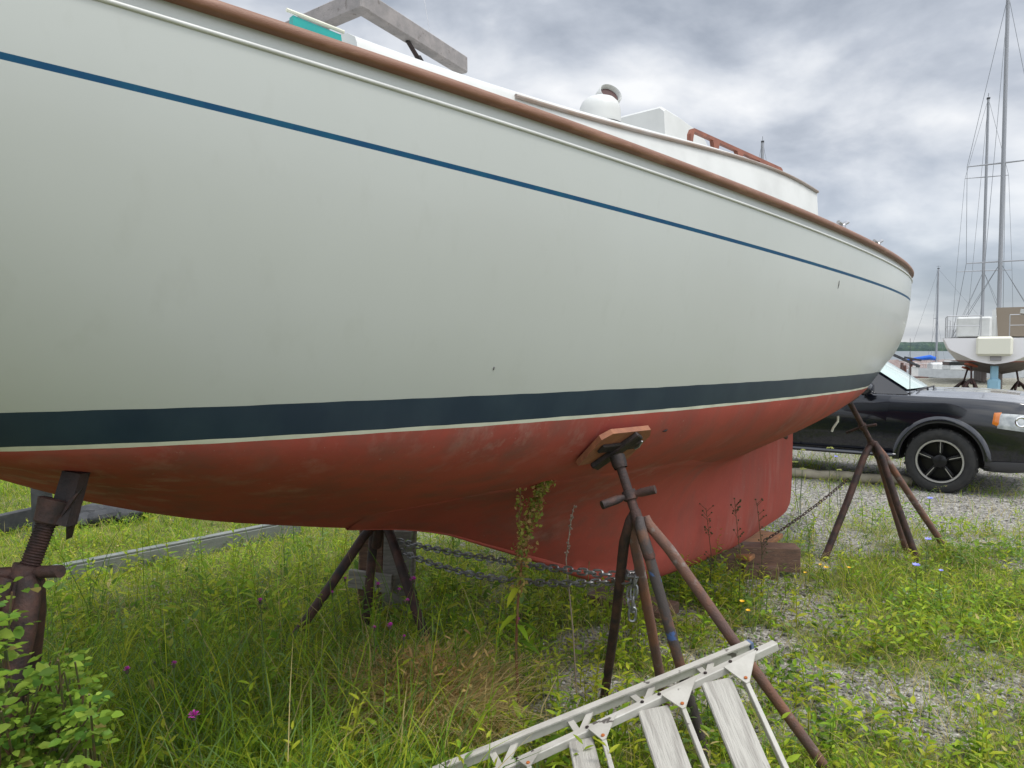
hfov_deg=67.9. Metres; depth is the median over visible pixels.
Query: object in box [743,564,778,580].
timber block
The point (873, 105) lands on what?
sky
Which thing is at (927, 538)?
chicory
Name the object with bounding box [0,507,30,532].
dark plank
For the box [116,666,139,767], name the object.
knapweed
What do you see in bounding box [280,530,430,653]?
jack stand
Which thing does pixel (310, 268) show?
sailboat
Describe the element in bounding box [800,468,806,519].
umbel weed
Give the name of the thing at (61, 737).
bush
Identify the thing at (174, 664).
knapweed
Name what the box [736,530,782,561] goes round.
timber block
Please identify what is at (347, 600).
knapweed
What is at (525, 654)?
knapweed
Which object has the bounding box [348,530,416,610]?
crib post
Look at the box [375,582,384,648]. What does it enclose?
knapweed
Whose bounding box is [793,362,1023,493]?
parked car
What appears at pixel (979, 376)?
sailboat
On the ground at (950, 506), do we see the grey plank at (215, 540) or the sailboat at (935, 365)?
the grey plank at (215, 540)
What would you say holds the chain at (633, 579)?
attached to the jack stand at (375, 537)
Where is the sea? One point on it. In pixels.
(940, 355)
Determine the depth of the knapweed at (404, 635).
3.17 m
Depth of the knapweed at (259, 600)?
3.60 m
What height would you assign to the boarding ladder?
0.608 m
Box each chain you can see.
[397,538,638,621]
[763,478,848,542]
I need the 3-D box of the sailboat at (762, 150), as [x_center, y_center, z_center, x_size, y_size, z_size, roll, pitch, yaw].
[12.130,-5.896,36.941,2.800,11.580,9.117,1,3,20]
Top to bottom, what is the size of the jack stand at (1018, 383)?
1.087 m
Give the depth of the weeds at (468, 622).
4.03 m
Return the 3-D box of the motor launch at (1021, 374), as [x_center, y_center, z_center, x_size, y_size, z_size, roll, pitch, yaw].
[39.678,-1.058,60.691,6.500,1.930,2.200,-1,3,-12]
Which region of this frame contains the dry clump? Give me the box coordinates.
[242,603,594,767]
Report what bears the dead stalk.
on the ground at (950, 506)
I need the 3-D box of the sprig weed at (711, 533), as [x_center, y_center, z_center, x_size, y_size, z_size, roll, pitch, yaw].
[1.244,1.067,4.839,0.115,0.624,0.045,0,3,0]
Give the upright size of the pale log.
0.141 m
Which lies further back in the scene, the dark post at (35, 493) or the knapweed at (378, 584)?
the dark post at (35, 493)
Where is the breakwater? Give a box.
[888,359,944,369]
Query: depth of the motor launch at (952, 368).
57.08 m
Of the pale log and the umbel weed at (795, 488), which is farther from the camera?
the pale log
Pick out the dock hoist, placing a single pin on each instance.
(912, 370)
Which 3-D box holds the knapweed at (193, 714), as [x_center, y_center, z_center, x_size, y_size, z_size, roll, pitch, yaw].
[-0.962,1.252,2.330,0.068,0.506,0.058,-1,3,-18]
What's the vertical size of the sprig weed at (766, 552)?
0.652 m
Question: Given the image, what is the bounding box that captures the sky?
[219,0,1023,341]
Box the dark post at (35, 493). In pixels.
[31,488,53,535]
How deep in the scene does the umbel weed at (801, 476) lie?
7.44 m
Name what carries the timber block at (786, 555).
on the ground at (950, 506)
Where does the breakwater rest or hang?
in the sea
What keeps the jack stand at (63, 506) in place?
on the ground at (950, 506)
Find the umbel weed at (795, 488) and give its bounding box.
[792,461,801,515]
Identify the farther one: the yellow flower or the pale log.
the pale log
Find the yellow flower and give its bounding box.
[740,609,755,633]
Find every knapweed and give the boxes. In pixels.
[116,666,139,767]
[166,661,193,762]
[188,710,202,764]
[257,598,270,675]
[331,590,348,651]
[343,577,353,634]
[369,625,384,685]
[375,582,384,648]
[380,622,398,687]
[397,588,408,638]
[400,634,405,681]
[402,598,408,640]
[410,576,427,643]
[515,618,531,691]
[587,561,592,635]
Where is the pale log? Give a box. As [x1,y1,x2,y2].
[792,468,911,485]
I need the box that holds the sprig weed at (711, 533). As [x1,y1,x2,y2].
[699,503,715,592]
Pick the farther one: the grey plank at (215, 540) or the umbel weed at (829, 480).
the umbel weed at (829, 480)
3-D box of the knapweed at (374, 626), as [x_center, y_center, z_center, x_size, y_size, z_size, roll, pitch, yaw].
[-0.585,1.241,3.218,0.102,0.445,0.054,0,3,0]
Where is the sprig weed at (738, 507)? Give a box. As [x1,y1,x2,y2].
[730,498,745,604]
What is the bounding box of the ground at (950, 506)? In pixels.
[0,378,1023,767]
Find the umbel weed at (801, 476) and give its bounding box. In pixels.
[797,449,804,505]
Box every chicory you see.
[909,562,919,601]
[922,537,930,578]
[935,569,946,613]
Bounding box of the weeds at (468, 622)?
[0,466,1023,767]
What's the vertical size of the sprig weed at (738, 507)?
0.689 m
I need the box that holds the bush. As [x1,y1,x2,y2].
[0,576,123,767]
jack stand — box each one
[0,471,89,737]
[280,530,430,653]
[576,425,829,767]
[821,396,947,560]
[954,366,973,387]
[962,363,977,387]
[1010,370,1023,390]
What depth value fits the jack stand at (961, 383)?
25.18 m
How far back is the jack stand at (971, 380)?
22.66 m
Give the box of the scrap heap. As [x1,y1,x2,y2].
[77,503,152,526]
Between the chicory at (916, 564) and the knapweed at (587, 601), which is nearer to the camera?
the knapweed at (587, 601)
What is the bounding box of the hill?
[896,342,946,350]
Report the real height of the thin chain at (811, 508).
0.353 m
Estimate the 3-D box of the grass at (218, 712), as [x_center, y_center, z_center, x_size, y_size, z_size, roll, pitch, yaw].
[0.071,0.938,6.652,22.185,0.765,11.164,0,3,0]
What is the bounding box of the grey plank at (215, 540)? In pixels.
[46,524,300,584]
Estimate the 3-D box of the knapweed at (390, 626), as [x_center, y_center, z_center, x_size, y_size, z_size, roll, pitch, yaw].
[-0.521,1.237,3.268,0.096,0.449,0.082,0,3,0]
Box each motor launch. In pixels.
[918,359,1013,377]
[1013,370,1023,377]
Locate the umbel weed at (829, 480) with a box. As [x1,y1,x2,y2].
[827,447,833,511]
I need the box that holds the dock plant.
[494,480,555,719]
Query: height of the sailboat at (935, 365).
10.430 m
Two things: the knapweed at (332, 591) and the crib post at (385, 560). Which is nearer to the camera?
the knapweed at (332, 591)
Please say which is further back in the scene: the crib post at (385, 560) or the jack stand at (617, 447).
the crib post at (385, 560)
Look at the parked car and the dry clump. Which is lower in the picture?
the dry clump
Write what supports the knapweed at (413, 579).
on the ground at (950, 506)
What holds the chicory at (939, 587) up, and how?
on the ground at (950, 506)
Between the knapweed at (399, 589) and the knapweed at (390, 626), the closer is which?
the knapweed at (390, 626)
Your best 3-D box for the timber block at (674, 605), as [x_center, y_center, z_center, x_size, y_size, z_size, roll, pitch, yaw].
[0.732,1.351,4.680,0.530,0.070,0.250,2,3,39]
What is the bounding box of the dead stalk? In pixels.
[564,505,577,700]
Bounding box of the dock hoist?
[893,354,928,377]
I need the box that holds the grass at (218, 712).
[0,450,1023,767]
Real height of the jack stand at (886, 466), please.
1.266 m
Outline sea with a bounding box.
[890,351,953,360]
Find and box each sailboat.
[0,0,913,582]
[759,136,765,158]
[899,265,979,372]
[943,0,1023,388]
[948,93,1012,382]
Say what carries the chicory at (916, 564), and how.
on the ground at (950, 506)
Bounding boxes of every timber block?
[584,585,678,622]
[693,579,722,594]
[709,542,800,572]
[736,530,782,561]
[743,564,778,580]
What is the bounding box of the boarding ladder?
[432,639,788,767]
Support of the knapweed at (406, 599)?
on the ground at (950, 506)
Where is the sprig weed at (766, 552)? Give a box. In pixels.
[755,498,767,592]
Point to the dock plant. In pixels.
(540, 491)
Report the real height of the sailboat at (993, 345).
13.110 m

